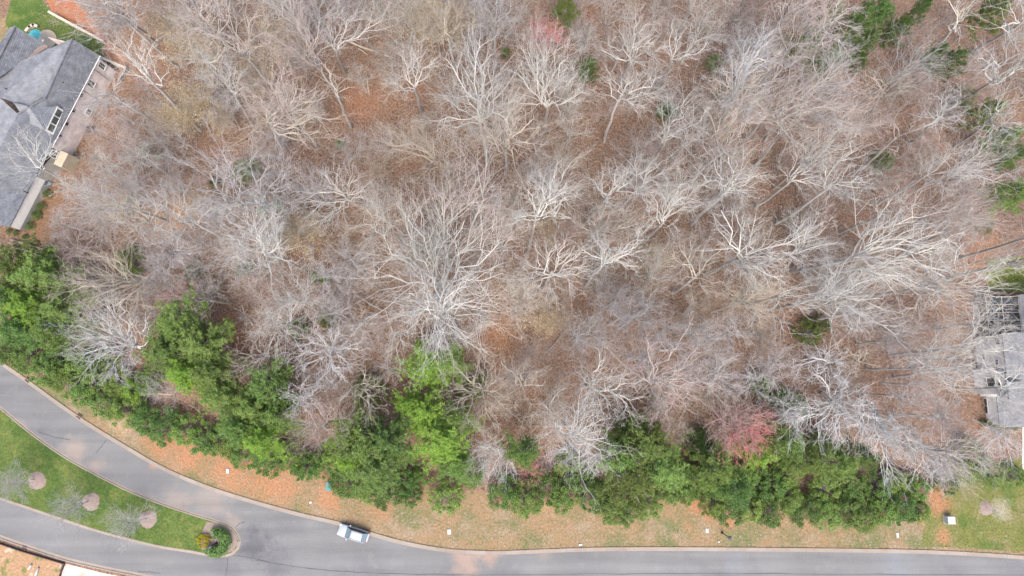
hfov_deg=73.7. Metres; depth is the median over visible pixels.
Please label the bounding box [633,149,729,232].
bare tree
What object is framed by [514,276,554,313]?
bare sapling
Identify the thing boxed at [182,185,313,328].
bare tree
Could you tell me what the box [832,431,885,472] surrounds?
pine tree
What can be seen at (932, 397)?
bare tree
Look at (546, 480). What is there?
evergreen shrub
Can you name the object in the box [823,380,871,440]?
bare sapling
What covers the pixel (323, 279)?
evergreen shrub
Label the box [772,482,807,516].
evergreen shrub
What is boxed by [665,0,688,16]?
bare sapling
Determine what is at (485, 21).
beech sapling
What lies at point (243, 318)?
bare tree
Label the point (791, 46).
bare tree
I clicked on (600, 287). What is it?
bare sapling
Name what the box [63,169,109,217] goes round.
bare tree
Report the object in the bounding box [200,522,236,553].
planting bed
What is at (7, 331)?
pine tree
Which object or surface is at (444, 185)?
bare sapling
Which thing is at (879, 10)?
pine tree
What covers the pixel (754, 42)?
bare tree
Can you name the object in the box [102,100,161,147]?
bare tree
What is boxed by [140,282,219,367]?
pine tree
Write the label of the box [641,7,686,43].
bare sapling
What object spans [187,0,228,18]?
bare sapling
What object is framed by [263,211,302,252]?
beech sapling
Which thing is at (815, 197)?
bare tree
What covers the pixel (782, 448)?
pine tree
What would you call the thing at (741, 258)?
bare tree
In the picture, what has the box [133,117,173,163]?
bare sapling
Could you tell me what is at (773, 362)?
bare tree
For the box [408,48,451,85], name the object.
bare sapling
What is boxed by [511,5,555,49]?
bare sapling
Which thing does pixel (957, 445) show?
bare tree
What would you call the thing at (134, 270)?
evergreen shrub
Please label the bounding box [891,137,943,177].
bare sapling
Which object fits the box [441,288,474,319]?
bare sapling
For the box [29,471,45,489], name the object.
mulch ring
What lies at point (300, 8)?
bare sapling
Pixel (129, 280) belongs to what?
bare tree
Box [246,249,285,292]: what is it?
bare sapling
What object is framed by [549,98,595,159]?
bare tree
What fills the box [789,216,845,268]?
bare sapling
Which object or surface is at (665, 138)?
bare tree
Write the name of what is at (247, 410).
pine tree
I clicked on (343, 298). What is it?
bare sapling
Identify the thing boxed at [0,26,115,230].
grey roofed house
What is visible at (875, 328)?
bare tree
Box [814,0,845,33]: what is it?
bare tree
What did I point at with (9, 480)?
young tree
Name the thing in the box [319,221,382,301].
bare tree
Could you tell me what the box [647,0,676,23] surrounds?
bare sapling
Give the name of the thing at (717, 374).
bare tree
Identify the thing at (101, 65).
window
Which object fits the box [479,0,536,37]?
bare tree
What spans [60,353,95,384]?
evergreen shrub
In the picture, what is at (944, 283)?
bare tree
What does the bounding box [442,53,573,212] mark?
bare tree
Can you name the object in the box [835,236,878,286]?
bare sapling
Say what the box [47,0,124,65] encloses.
bare clay strip
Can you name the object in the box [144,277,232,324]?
bare tree
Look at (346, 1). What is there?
bare sapling
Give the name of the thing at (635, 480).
pine tree
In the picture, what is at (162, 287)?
bare sapling
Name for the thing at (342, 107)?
bare tree
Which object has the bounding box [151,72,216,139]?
beech sapling
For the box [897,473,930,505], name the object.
evergreen shrub
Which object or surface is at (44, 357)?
evergreen shrub
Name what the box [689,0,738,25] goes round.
bare sapling
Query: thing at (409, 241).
bare sapling
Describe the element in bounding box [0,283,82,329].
pine tree
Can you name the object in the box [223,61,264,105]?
bare sapling
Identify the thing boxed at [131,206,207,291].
bare tree
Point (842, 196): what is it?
bare sapling
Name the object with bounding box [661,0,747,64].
bare tree
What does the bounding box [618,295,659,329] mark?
fallen log
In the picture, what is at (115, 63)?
garden wall
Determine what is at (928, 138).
bare sapling
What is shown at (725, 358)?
bare tree
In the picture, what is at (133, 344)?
bare tree
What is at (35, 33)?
patio parasol
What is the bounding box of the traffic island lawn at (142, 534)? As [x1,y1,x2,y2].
[0,410,237,553]
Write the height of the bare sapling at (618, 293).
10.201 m
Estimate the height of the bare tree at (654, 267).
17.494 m
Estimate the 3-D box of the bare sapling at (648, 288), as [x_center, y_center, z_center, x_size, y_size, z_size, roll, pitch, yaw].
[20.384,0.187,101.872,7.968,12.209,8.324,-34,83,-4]
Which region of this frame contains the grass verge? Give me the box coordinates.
[0,335,1023,554]
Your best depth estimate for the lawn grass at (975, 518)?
103.06 m
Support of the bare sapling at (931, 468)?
on the ground at (688, 76)
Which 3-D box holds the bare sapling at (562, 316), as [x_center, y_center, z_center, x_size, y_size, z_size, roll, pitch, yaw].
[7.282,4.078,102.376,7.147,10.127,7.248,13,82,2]
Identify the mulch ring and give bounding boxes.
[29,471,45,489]
[82,493,99,510]
[139,510,156,528]
[980,501,993,514]
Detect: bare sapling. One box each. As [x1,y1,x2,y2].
[98,157,152,200]
[104,136,149,176]
[124,274,167,313]
[131,95,185,131]
[131,370,181,411]
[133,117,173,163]
[134,262,192,309]
[138,245,174,283]
[143,145,198,193]
[150,105,193,152]
[151,168,191,206]
[161,0,207,13]
[161,6,208,58]
[172,78,213,116]
[176,169,211,199]
[176,224,225,263]
[177,266,230,314]
[184,195,225,243]
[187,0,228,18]
[193,171,247,223]
[194,86,240,134]
[195,227,259,270]
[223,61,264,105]
[228,265,266,308]
[230,130,282,171]
[238,93,277,133]
[239,109,295,166]
[241,49,278,84]
[246,209,301,259]
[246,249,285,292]
[249,275,299,323]
[251,24,286,55]
[267,186,305,219]
[268,0,317,32]
[273,37,317,80]
[286,204,329,237]
[287,410,336,456]
[293,83,327,127]
[297,277,360,330]
[301,359,350,403]
[308,311,367,370]
[315,0,370,34]
[321,279,364,317]
[325,250,367,302]
[337,317,394,356]
[342,55,379,97]
[343,0,377,18]
[353,146,404,199]
[357,0,399,33]
[360,31,405,73]
[368,298,409,339]
[387,218,440,265]
[387,248,419,288]
[407,110,435,142]
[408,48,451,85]
[425,169,463,210]
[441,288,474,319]
[451,28,496,83]
[451,298,504,357]
[454,0,496,24]
[455,24,488,62]
[456,159,485,193]
[458,102,493,148]
[458,240,507,296]
[462,424,513,493]
[472,176,523,224]
[481,361,526,399]
[482,7,524,57]
[483,84,527,121]
[498,344,544,397]
[500,254,541,305]
[510,325,554,375]
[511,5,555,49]
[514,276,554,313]
[516,108,564,167]
[534,367,586,430]
[538,45,585,101]
[540,133,589,189]
[542,293,584,336]
[543,258,584,306]
[546,72,604,119]
[546,205,594,253]
[567,17,606,69]
[568,309,620,348]
[570,9,599,47]
[573,0,605,20]
[574,246,626,295]
[578,264,629,320]
[579,197,625,238]
[590,22,641,67]
[595,0,634,34]
[595,276,639,312]
[604,199,645,250]
[608,157,654,206]
[620,256,676,313]
[622,0,661,22]
[629,376,688,431]
[630,116,680,167]
[630,163,673,214]
[638,51,678,98]
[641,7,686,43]
[644,365,697,411]
[646,307,690,348]
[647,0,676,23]
[650,74,686,105]
[652,168,705,208]
[655,405,697,451]
[660,218,701,254]
[664,284,721,336]
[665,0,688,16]
[682,225,720,278]
[685,306,733,363]
[688,203,735,257]
[688,377,731,411]
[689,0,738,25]
[693,129,755,183]
[693,168,735,219]
[699,8,732,51]
[705,198,756,239]
[709,175,763,224]
[710,23,752,72]
[710,366,750,416]
[718,138,756,174]
[718,277,771,323]
[721,0,759,36]
[726,0,786,30]
[734,7,769,47]
[735,81,767,118]
[738,107,778,144]
[743,326,789,377]
[745,316,782,357]
[746,230,778,276]
[751,17,793,58]
[752,269,792,311]
[771,144,803,177]
[783,208,820,237]
[786,101,820,133]
[789,0,836,34]
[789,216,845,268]
[794,151,846,203]
[795,263,841,307]
[802,185,843,224]
[804,230,850,275]
[823,79,855,114]
[823,173,872,212]
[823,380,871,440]
[824,361,872,397]
[828,91,885,136]
[830,283,872,326]
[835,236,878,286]
[852,231,897,274]
[864,157,910,197]
[882,61,926,103]
[885,247,922,281]
[890,10,942,54]
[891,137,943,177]
[896,73,947,120]
[897,303,942,343]
[901,112,959,165]
[909,78,968,123]
[913,241,972,292]
[914,431,983,498]
[916,298,993,357]
[927,0,976,39]
[931,187,994,242]
[936,159,1005,210]
[942,63,1007,123]
[945,24,1006,89]
[953,206,998,243]
[969,233,1023,278]
[972,0,1023,17]
[999,162,1023,180]
[1005,7,1023,44]
[1007,217,1023,243]
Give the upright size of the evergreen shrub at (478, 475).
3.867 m
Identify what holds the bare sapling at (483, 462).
on the ground at (688, 76)
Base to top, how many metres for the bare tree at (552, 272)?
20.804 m
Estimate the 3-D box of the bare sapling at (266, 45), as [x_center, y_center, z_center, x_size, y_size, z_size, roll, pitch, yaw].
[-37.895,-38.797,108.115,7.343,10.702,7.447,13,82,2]
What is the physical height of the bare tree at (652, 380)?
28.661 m
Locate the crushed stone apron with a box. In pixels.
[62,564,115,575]
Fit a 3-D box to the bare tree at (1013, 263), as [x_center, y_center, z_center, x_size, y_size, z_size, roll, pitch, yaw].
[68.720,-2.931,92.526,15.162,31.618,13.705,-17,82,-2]
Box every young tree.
[0,460,39,507]
[38,478,101,540]
[97,493,158,552]
[987,506,1002,516]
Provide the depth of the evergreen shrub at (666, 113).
110.18 m
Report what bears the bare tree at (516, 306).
on the ground at (688, 76)
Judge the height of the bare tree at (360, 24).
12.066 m
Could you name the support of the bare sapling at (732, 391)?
on the ground at (688, 76)
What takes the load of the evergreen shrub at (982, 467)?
on the ground at (688, 76)
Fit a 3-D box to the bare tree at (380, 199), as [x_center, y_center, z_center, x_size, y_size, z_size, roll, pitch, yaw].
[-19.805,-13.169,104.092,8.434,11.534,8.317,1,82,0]
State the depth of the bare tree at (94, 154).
102.36 m
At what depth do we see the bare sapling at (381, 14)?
107.61 m
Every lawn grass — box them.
[927,478,1023,552]
[986,256,1023,292]
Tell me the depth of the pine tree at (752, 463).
95.15 m
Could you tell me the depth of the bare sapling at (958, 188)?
102.09 m
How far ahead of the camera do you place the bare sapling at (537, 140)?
103.50 m
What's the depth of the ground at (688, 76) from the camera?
109.62 m
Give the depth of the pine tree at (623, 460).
93.94 m
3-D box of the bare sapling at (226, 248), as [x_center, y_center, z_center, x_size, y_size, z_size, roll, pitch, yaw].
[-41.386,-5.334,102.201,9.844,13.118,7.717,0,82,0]
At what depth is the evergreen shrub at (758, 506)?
100.83 m
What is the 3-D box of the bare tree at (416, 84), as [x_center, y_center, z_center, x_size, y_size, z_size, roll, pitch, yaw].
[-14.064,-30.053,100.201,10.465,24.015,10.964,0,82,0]
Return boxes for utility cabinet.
[942,514,955,523]
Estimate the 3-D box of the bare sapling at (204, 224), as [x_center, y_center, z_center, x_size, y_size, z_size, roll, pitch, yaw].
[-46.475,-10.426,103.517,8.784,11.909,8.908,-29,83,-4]
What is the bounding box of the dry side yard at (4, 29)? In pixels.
[0,17,8,41]
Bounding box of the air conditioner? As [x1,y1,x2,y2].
[44,180,52,187]
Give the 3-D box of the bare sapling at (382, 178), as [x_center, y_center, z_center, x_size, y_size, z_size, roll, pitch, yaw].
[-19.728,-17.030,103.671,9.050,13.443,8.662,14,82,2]
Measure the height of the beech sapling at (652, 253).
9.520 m
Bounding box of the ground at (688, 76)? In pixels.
[0,0,1023,575]
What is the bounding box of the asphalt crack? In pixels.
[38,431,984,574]
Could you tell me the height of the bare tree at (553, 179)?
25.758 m
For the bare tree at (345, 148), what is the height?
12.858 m
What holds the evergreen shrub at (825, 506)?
on the grass verge
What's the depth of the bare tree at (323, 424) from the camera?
92.90 m
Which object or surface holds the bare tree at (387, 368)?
on the ground at (688, 76)
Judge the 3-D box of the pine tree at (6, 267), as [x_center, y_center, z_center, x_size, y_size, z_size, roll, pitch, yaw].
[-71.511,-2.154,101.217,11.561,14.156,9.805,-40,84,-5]
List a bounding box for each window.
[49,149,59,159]
[86,79,96,89]
[97,61,107,71]
[984,398,988,413]
[985,377,995,386]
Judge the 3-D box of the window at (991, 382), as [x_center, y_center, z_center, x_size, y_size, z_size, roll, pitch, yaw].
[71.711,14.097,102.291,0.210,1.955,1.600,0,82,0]
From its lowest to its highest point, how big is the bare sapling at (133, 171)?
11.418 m
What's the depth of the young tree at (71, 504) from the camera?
98.64 m
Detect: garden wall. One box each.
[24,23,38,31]
[48,10,105,42]
[100,56,127,69]
[117,69,128,82]
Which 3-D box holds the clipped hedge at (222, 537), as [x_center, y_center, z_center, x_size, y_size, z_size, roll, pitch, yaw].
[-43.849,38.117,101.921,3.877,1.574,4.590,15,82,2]
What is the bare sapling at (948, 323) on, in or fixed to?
on the ground at (688, 76)
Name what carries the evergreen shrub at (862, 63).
on the ground at (688, 76)
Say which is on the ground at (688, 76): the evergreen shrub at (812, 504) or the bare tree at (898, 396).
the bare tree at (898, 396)
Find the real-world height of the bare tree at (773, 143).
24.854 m
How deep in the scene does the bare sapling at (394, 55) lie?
106.83 m
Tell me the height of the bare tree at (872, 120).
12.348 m
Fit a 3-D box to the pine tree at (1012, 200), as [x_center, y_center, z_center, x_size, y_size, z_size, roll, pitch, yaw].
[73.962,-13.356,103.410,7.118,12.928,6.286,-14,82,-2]
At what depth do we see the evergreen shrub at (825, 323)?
105.31 m
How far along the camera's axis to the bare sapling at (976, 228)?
103.50 m
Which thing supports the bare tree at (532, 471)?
on the ground at (688, 76)
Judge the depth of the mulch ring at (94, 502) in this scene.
103.30 m
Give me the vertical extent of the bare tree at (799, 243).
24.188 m
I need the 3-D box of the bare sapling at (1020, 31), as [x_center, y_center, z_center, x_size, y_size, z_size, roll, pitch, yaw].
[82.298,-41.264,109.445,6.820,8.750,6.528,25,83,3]
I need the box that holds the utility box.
[324,481,334,490]
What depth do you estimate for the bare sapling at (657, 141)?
104.46 m
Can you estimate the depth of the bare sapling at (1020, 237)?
105.12 m
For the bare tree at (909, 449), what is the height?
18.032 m
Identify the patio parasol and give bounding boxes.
[29,29,43,41]
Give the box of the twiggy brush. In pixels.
[21,0,1023,507]
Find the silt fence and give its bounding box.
[0,543,65,575]
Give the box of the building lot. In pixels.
[0,545,61,575]
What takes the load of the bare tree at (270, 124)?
on the ground at (688, 76)
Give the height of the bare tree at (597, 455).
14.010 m
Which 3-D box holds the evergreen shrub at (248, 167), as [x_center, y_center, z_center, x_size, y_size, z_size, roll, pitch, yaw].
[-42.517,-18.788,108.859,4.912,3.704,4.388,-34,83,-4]
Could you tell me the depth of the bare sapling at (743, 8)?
107.29 m
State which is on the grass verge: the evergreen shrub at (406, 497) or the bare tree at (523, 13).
the evergreen shrub at (406, 497)
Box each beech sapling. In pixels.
[140,0,201,62]
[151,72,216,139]
[151,103,203,142]
[160,5,222,70]
[175,75,226,115]
[179,185,220,225]
[185,29,236,84]
[204,101,234,136]
[221,37,277,96]
[244,9,307,76]
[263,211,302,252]
[264,12,316,60]
[270,201,340,273]
[399,0,460,46]
[401,0,446,27]
[425,6,471,56]
[443,0,483,25]
[459,2,494,32]
[517,292,572,341]
[530,205,567,247]
[635,238,676,281]
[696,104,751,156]
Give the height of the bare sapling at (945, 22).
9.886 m
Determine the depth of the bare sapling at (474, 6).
107.06 m
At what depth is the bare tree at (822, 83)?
89.70 m
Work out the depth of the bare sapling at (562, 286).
101.27 m
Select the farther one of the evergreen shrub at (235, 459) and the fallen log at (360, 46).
the fallen log at (360, 46)
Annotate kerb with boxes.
[0,406,240,556]
[0,535,151,575]
[1,364,1023,559]
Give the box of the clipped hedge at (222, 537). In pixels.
[203,527,231,558]
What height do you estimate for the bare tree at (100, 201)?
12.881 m
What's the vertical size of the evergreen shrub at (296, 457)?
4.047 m
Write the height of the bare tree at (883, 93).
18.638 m
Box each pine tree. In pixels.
[0,229,62,299]
[0,280,49,318]
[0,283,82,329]
[0,312,40,353]
[5,244,85,297]
[27,310,94,364]
[28,287,112,340]
[132,327,207,377]
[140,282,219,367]
[161,353,207,404]
[164,317,252,379]
[183,336,253,397]
[191,372,249,416]
[211,405,267,456]
[223,388,293,430]
[233,410,296,465]
[239,349,303,423]
[249,391,315,439]
[318,400,371,466]
[322,411,408,475]
[322,429,371,480]
[338,449,419,498]
[358,410,422,469]
[385,387,423,418]
[392,338,463,392]
[400,386,448,434]
[406,409,484,475]
[428,390,490,435]
[429,443,477,486]
[434,338,473,388]
[492,429,540,474]
[549,0,581,38]
[573,55,605,91]
[589,430,639,484]
[590,436,664,518]
[600,415,679,471]
[625,407,674,450]
[634,441,689,495]
[685,439,740,497]
[693,464,756,511]
[733,435,780,470]
[745,414,810,465]
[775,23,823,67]
[784,437,834,479]
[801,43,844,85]
[803,436,860,487]
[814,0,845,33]
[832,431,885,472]
[834,5,879,56]
[844,0,897,37]
[845,27,883,63]
[867,15,916,55]
[899,0,934,31]
[901,40,951,79]
[917,45,975,85]
[951,96,1008,133]
[954,0,1015,44]
[968,123,1023,155]
[972,176,1023,216]
[981,143,1023,172]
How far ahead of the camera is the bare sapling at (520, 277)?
101.77 m
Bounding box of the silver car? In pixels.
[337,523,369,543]
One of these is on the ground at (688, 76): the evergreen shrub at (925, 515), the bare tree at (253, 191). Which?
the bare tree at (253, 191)
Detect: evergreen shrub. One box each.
[0,336,23,369]
[9,341,45,374]
[25,222,34,229]
[26,356,62,387]
[31,211,41,220]
[35,202,46,210]
[40,345,70,374]
[42,189,51,198]
[47,363,86,399]
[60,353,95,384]
[68,375,101,408]
[76,344,107,371]
[79,365,113,398]
[84,385,123,420]
[93,342,122,372]
[101,365,133,397]
[106,392,147,428]
[114,246,145,276]
[120,377,147,405]
[123,198,134,206]
[127,401,162,436]
[133,365,165,396]
[140,146,150,156]
[145,406,186,447]
[170,412,205,447]
[184,263,202,281]
[188,421,224,456]
[195,534,211,548]
[208,177,221,189]
[208,421,241,460]
[229,438,259,470]
[233,157,261,183]
[234,260,254,277]
[252,439,286,478]
[272,435,310,474]
[287,317,311,343]
[289,449,319,481]
[309,271,321,282]
[309,444,335,479]
[316,310,337,330]
[320,275,330,285]
[327,467,360,498]
[335,140,343,149]
[349,478,378,505]
[350,373,388,413]
[370,473,404,511]
[388,467,420,499]
[396,482,422,508]
[411,466,431,488]
[426,475,463,515]
[453,369,489,400]
[461,461,484,489]
[487,472,525,511]
[500,48,510,58]
[507,479,544,519]
[525,466,561,506]
[546,475,581,514]
[553,449,586,481]
[560,463,596,498]
[579,477,613,513]
[592,491,627,525]
[612,408,644,435]
[614,490,646,528]
[631,488,664,519]
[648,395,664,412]
[653,483,684,506]
[655,100,679,121]
[667,459,692,491]
[674,482,700,506]
[678,425,713,453]
[678,442,709,475]
[683,461,715,498]
[692,436,718,458]
[697,488,727,519]
[705,53,722,72]
[706,466,739,503]
[712,499,748,527]
[730,458,761,492]
[732,488,768,521]
[747,370,774,399]
[747,472,774,503]
[749,489,786,528]
[750,465,789,503]
[769,385,791,408]
[770,458,804,492]
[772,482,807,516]
[777,392,811,425]
[777,453,805,475]
[787,489,824,528]
[792,317,822,347]
[806,472,841,503]
[807,430,836,463]
[807,496,842,531]
[811,313,831,334]
[826,487,863,529]
[841,471,869,501]
[843,51,867,73]
[844,497,882,534]
[860,468,893,502]
[865,489,900,526]
[869,150,895,172]
[878,467,910,497]
[882,486,921,526]
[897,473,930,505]
[914,499,932,522]
[929,469,959,496]
[945,456,976,486]
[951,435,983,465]
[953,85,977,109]
[958,443,993,478]
[972,217,994,235]
[981,463,1005,487]
[1004,464,1023,487]
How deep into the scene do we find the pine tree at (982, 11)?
105.39 m
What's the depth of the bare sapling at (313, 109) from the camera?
105.10 m
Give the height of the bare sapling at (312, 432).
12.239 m
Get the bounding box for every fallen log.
[348,41,378,52]
[355,294,385,311]
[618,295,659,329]
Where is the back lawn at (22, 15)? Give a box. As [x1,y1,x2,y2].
[5,0,104,54]
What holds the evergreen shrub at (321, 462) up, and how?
on the ground at (688, 76)
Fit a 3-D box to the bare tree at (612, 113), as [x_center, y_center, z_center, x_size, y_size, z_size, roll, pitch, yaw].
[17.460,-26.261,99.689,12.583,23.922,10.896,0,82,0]
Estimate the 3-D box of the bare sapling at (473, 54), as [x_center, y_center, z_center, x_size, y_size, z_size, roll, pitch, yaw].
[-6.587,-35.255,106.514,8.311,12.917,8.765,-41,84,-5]
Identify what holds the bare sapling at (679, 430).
on the ground at (688, 76)
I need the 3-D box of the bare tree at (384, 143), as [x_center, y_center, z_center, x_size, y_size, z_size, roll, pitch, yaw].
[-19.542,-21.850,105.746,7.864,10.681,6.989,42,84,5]
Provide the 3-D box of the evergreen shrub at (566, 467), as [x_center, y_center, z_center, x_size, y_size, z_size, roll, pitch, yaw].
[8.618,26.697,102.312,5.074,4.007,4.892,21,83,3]
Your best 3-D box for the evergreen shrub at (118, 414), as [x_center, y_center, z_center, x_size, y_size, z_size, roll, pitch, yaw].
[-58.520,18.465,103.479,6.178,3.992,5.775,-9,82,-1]
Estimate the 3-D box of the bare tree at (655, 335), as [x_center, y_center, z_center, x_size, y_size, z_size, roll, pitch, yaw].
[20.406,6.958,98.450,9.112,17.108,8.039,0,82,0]
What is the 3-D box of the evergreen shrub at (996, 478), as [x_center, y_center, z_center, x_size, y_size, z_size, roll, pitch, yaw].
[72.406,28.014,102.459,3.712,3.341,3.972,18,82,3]
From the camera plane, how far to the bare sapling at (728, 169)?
102.63 m
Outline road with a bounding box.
[0,365,1023,575]
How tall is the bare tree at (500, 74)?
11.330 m
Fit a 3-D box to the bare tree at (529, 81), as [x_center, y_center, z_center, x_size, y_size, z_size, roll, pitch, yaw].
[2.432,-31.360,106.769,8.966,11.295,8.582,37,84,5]
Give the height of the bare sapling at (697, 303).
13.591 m
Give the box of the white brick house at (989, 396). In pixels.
[973,294,1023,426]
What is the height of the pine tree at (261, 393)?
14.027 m
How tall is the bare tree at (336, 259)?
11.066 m
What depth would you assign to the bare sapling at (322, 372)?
99.29 m
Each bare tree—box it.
[0,114,75,201]
[29,226,106,277]
[30,235,154,337]
[42,202,92,246]
[44,64,167,138]
[45,281,155,391]
[46,170,88,201]
[49,0,180,68]
[50,174,186,275]
[52,172,168,253]
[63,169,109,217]
[67,0,159,50]
[69,194,126,243]
[73,139,122,172]
[74,87,143,125]
[74,112,123,144]
[76,171,126,232]
[80,148,140,196]
[86,111,142,166]
[89,19,202,132]
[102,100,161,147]
[102,171,242,269]
[109,172,161,214]
[112,129,164,185]
[122,0,239,53]
[124,69,172,113]
[124,297,164,337]
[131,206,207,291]
[139,96,300,236]
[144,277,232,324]
[153,280,185,314]
[157,0,244,89]
[165,0,294,97]
[167,228,216,289]
[180,43,255,114]
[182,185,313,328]
[196,197,239,235]
[201,189,290,268]
[205,50,269,125]
[205,232,276,301]
[217,37,332,164]
[221,333,294,398]
[222,67,360,160]
[225,0,297,71]
[227,0,239,17]
[227,169,283,219]
[232,0,318,62]
[233,1,272,48]
[234,194,289,262]
[234,308,252,328]
[239,276,313,371]
[242,0,363,103]
[242,123,314,208]
[246,295,284,345]
[261,77,303,125]
[262,261,338,345]
[273,151,387,245]
[276,376,335,425]
[278,386,363,460]
[280,156,339,222]
[280,313,371,405]
[284,238,345,301]
[288,0,350,51]
[292,0,326,30]
[308,281,359,337]
[311,0,404,74]
[312,53,360,128]
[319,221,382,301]
[319,228,357,270]
[321,79,554,387]
[325,122,385,166]
[329,362,393,433]
[335,169,430,273]
[340,2,386,47]
[342,259,397,307]
[343,304,380,344]
[357,0,436,39]
[357,181,405,220]
[359,0,434,74]
[360,238,515,393]
[361,122,407,166]
[365,104,435,172]
[369,347,406,386]
[371,56,418,97]
[373,22,445,114]
[376,326,419,375]
[396,110,487,189]
[399,0,467,63]
[407,0,527,166]
[410,217,469,284]
[418,1,481,70]
[418,145,532,243]
[422,0,467,45]
[422,57,489,131]
[432,346,522,449]
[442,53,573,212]
[460,0,492,41]
[461,0,526,71]
[463,185,551,280]
[467,426,519,491]
[478,55,522,103]
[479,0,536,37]
[479,86,531,161]
[484,165,565,280]
[484,253,555,344]
[485,5,602,131]
[491,343,552,412]
[494,222,604,320]
[502,0,548,34]
[502,53,553,105]
[503,156,583,258]
[506,7,573,72]
[506,368,597,450]
[508,148,564,186]
[514,456,549,483]
[520,143,600,228]
[523,373,642,518]
[534,300,621,368]
[534,443,565,473]
[535,182,656,272]
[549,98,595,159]
[551,416,620,477]
[563,166,598,207]
[563,336,653,437]
[565,204,671,286]
[576,76,636,125]
[579,152,652,224]
[583,322,629,368]
[586,281,647,321]
[590,1,678,84]
[594,46,681,142]
[594,306,739,437]
[599,131,689,213]
[599,283,671,349]
[608,48,671,138]
[608,113,677,177]
[611,21,657,65]
[611,330,660,386]
[613,275,673,340]
[614,231,694,291]
[625,157,718,246]
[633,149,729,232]
[635,310,690,358]
[642,55,716,168]
[656,75,741,174]
[657,11,723,90]
[658,221,746,305]
[659,300,724,357]
[659,334,702,399]
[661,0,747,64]
[662,338,717,397]
[663,82,792,184]
[678,0,743,34]
[679,121,782,226]
[685,38,788,153]
[686,334,751,396]
[688,177,822,296]
[695,248,796,344]
[697,71,745,109]
[698,339,747,376]
[699,3,809,130]
[699,381,784,470]
[704,304,756,353]
[711,215,779,294]
[720,0,791,85]
[723,201,771,251]
[727,346,784,416]
[732,22,895,160]
[744,278,862,349]
[745,0,873,89]
[746,343,806,398]
[753,386,811,430]
[754,74,821,167]
[754,133,847,208]
[754,188,851,304]
[756,344,898,464]
[759,0,824,42]
[764,23,891,141]
[772,95,882,198]
[774,135,884,225]
[777,239,923,374]
[782,55,850,114]
[783,0,868,75]
[787,331,859,394]
[789,159,982,292]
[800,85,875,149]
[806,232,984,310]
[808,384,938,498]
[810,69,901,164]
[812,269,858,311]
[814,291,928,355]
[819,268,883,344]
[825,328,882,376]
[838,166,931,245]
[846,265,877,303]
[846,280,926,361]
[851,61,923,115]
[851,95,899,139]
[855,18,960,105]
[855,310,931,368]
[856,95,939,173]
[861,367,938,427]
[865,206,1022,338]
[865,313,1012,407]
[868,412,935,464]
[874,159,1023,263]
[875,131,1010,209]
[879,316,934,355]
[883,348,958,434]
[885,431,971,503]
[887,293,1023,402]
[891,385,976,446]
[891,403,1023,509]
[892,347,1023,386]
[904,176,1022,256]
[906,71,979,154]
[908,325,981,400]
[910,373,952,420]
[913,104,1023,212]
[935,0,991,48]
[937,294,1023,377]
[949,217,1023,278]
[951,32,1023,102]
[952,72,1023,157]
[952,357,1023,423]
[959,238,1023,259]
[961,407,1023,477]
[967,0,1023,55]
[991,15,1023,52]
[994,40,1023,98]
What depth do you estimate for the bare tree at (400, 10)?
103.85 m
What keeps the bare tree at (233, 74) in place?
on the ground at (688, 76)
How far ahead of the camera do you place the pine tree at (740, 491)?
93.96 m
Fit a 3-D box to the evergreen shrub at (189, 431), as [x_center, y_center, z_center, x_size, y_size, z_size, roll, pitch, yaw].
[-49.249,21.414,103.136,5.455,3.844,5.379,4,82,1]
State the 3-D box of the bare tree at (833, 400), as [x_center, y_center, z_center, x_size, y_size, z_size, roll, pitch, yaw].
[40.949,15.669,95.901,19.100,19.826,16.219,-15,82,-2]
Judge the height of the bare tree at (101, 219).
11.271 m
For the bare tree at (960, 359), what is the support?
on the ground at (688, 76)
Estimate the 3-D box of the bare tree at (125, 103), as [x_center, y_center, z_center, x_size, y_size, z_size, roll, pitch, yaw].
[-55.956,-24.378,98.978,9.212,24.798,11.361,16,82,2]
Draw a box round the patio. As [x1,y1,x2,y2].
[37,30,56,47]
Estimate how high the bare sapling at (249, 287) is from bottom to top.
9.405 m
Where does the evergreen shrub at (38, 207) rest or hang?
on the ground at (688, 76)
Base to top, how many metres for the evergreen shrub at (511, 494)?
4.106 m
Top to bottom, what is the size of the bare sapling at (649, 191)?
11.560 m
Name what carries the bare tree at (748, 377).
on the ground at (688, 76)
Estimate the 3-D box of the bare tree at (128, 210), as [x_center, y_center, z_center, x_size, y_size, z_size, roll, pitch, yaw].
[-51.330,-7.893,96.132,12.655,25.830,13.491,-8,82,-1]
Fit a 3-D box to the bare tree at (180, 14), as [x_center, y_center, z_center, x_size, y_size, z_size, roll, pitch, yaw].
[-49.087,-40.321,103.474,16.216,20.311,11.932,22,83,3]
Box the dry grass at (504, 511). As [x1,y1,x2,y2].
[5,351,928,549]
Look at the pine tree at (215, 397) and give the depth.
95.16 m
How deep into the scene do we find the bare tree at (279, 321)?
94.10 m
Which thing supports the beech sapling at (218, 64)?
on the ground at (688, 76)
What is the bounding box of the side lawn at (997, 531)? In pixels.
[922,458,1023,551]
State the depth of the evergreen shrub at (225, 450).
102.09 m
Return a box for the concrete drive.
[1022,427,1023,469]
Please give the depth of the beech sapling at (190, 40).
104.15 m
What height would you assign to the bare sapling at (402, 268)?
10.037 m
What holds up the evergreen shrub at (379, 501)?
on the grass verge
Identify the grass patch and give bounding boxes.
[986,257,1023,291]
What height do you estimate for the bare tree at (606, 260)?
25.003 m

